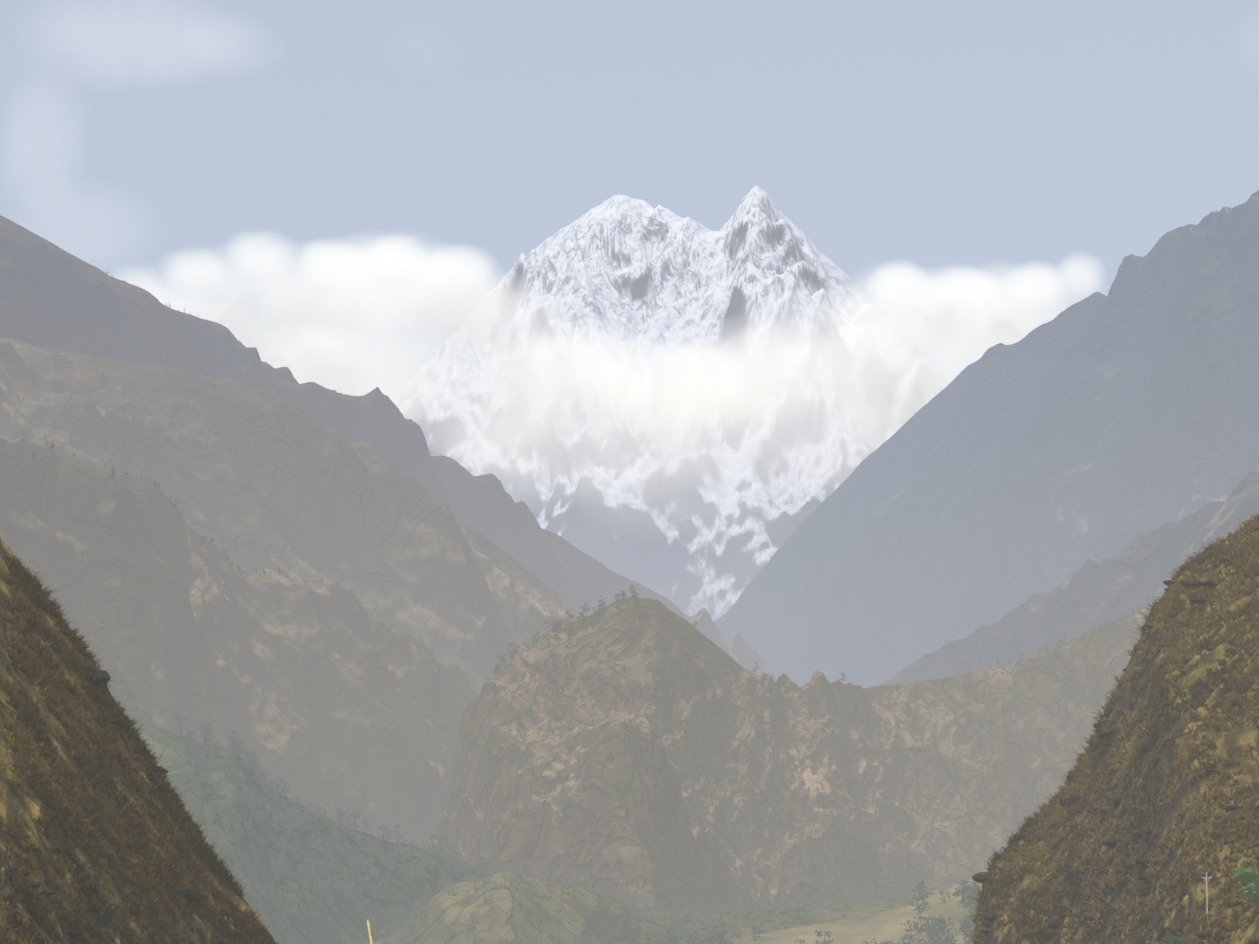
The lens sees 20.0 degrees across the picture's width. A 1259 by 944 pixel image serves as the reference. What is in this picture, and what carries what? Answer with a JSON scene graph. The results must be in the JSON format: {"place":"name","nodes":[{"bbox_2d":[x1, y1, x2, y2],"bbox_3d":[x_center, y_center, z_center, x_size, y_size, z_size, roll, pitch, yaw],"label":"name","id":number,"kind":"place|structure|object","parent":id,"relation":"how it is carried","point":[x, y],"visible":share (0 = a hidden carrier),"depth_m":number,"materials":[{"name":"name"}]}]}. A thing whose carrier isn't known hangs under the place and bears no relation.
{"place":"outdoors","nodes":[
{"label":"outdoors","id":0,"kind":"place"},
{"bbox_2d":[0,538,275,943],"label":"slope","id":1,"kind":"structure","parent":0,"point":[14,798],"depth_m":249.82,"materials":[{"name":"brown plant"}]},
{"bbox_2d":[1,546,279,943],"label":"tussocks","id":2,"kind":"object","parent":1,"relation":"on","point":[244,919],"visible":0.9,"depth_m":258.91,"materials":[{"name":"brown plant"}]},
{"bbox_2d":[0,438,477,846],"bbox_3d":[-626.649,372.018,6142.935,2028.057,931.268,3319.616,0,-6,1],"label":"ridge","id":3,"kind":"structure","parent":0,"point":[331,698],"depth_m":6304.20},
{"bbox_2d":[0,338,584,695],"bbox_3d":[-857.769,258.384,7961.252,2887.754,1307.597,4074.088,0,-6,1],"label":"mountain ridge","id":4,"kind":"structure","parent":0,"point":[248,478],"depth_m":8244.11,"materials":[{"name":"grey stone"}]},
{"bbox_2d":[125,713,493,943],"bbox_3d":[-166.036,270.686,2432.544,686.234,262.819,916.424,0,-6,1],"label":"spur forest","id":5,"kind":"object","parent":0,"point":[292,911],"visible":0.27,"depth_m":2428.34,"materials":[{"name":"green plant"}]},
{"bbox_2d":[175,713,536,922],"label":"trees","id":6,"kind":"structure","parent":5,"relation":"on","point":[283,818],"depth_m":2481.55,"materials":[{"name":"green plant"}]},
{"bbox_2d":[366,920,380,943],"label":"bamboo pole","id":7,"kind":"object","parent":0,"point":[369,934],"visible":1,"depth_m":42.09,"materials":[{"name":"beige wood"}]},
{"bbox_2d":[0,215,776,681],"bbox_3d":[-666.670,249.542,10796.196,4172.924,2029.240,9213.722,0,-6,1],"label":"ridge","id":8,"kind":"structure","parent":0,"point":[52,295],"depth_m":10484.35,"materials":[{"name":"grey stone"}]},
{"bbox_2d":[22,272,444,582],"bbox_3d":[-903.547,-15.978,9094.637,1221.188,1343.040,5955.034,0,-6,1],"label":"ridge pines","id":9,"kind":"object","parent":8,"relation":"on","point":[231,562],"visible":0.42,"depth_m":6592.29,"materials":[{"name":"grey plant"}]},
{"bbox_2d":[0,0,1258,546],"label":"sky","id":10,"kind":"structure","parent":0,"point":[337,187],"materials":[{"name":"blue"}]},
{"bbox_2d":[364,872,928,943],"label":"hill","id":11,"kind":"structure","parent":0,"point":[503,917],"depth_m":1883.99,"materials":[{"name":"green plant"}]},
{"bbox_2d":[379,866,749,943],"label":"trees","id":12,"kind":"object","parent":11,"relation":"on","point":[656,904],"depth_m":1885.92,"materials":[{"name":"green plant"}]},
{"bbox_2d":[342,864,980,943],"bbox_3d":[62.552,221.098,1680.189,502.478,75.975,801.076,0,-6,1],"label":"valley trees","id":13,"kind":"object","parent":11,"relation":"on","point":[967,925],"visible":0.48,"depth_m":1808.65,"materials":[{"name":"green plant"}]},
{"bbox_2d":[393,186,949,621],"bbox_3d":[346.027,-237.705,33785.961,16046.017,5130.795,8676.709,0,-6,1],"label":"snow peak","id":14,"kind":"structure","parent":0,"point":[645,267],"depth_m":32402.88,"materials":[{"name":"white snow"}]},
{"bbox_2d":[420,597,1157,913],"bbox_3d":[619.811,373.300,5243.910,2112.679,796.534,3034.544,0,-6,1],"label":"hill","id":15,"kind":"structure","parent":0,"point":[618,790],"depth_m":4422.67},
{"bbox_2d":[485,584,1166,850],"bbox_3d":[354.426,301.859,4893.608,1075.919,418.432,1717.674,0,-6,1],"label":"hill pines","id":16,"kind":"object","parent":15,"relation":"on","point":[559,626],"depth_m":4486.76,"materials":[{"name":"green plant"}]},
{"bbox_2d":[709,870,987,943],"bbox_3d":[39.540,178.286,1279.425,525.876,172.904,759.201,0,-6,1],"label":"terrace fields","id":17,"kind":"structure","parent":0,"point":[886,926],"depth_m":1468.85,"materials":[{"name":"green plant"}]},
{"bbox_2d":[714,190,1258,688],"bbox_3d":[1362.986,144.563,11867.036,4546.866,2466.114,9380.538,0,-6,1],"label":"ridge","id":18,"kind":"structure","parent":0,"point":[994,484],"depth_m":11861.95,"materials":[{"name":"grey stone"}]},
{"bbox_2d":[871,468,1258,686],"bbox_3d":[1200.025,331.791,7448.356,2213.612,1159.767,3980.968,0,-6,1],"label":"ridge","id":19,"kind":"structure","parent":0,"point":[1093,593],"depth_m":8052.92,"materials":[{"name":"grey stone"}]},
{"bbox_2d":[973,528,1258,943],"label":"slope","id":20,"kind":"structure","parent":0,"point":[1235,742],"depth_m":402.60,"materials":[{"name":"brown plant"}]},
{"bbox_2d":[25,571,1258,936],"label":"rock outcrops","id":21,"kind":"object","parent":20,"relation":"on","point":[195,895],"visible":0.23,"depth_m":413.17,"materials":[{"name":"stone"}]},
{"bbox_2d":[965,511,1258,943],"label":"tussocks","id":22,"kind":"object","parent":20,"relation":"on","point":[1235,547],"visible":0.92,"depth_m":415.51,"materials":[{"name":"brown plant"}]},
{"bbox_2d":[1145,940,1175,943],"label":"shrub","id":23,"kind":"object","parent":20,"relation":"on","point":[1160,942],"visible":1,"depth_m":355.77,"materials":[{"name":"green plant"}]},
{"bbox_2d":[1161,934,1182,943],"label":"shrub","id":24,"kind":"object","parent":20,"relation":"on","point":[1172,939],"visible":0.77,"depth_m":357.55,"materials":[{"name":"green plant"}]},
{"bbox_2d":[1202,872,1211,913],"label":"utility pole","id":25,"kind":"object","parent":20,"relation":"on","point":[1206,893],"visible":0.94,"depth_m":357.64,"materials":[{"name":"silver metal"}]},
{"bbox_2d":[1232,866,1258,905],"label":"broadleaf tree","id":26,"kind":"object","parent":20,"relation":"on","point":[1248,876],"visible":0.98,"depth_m":333.21,"materials":[{"name":"green plant"}]},
{"bbox_2d":[1249,879,1258,916],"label":"broadleaf tree","id":27,"kind":"object","parent":20,"relation":"on","point":[1257,887],"visible":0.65,"depth_m":333.37,"materials":[{"name":"green plant"}]}
]}

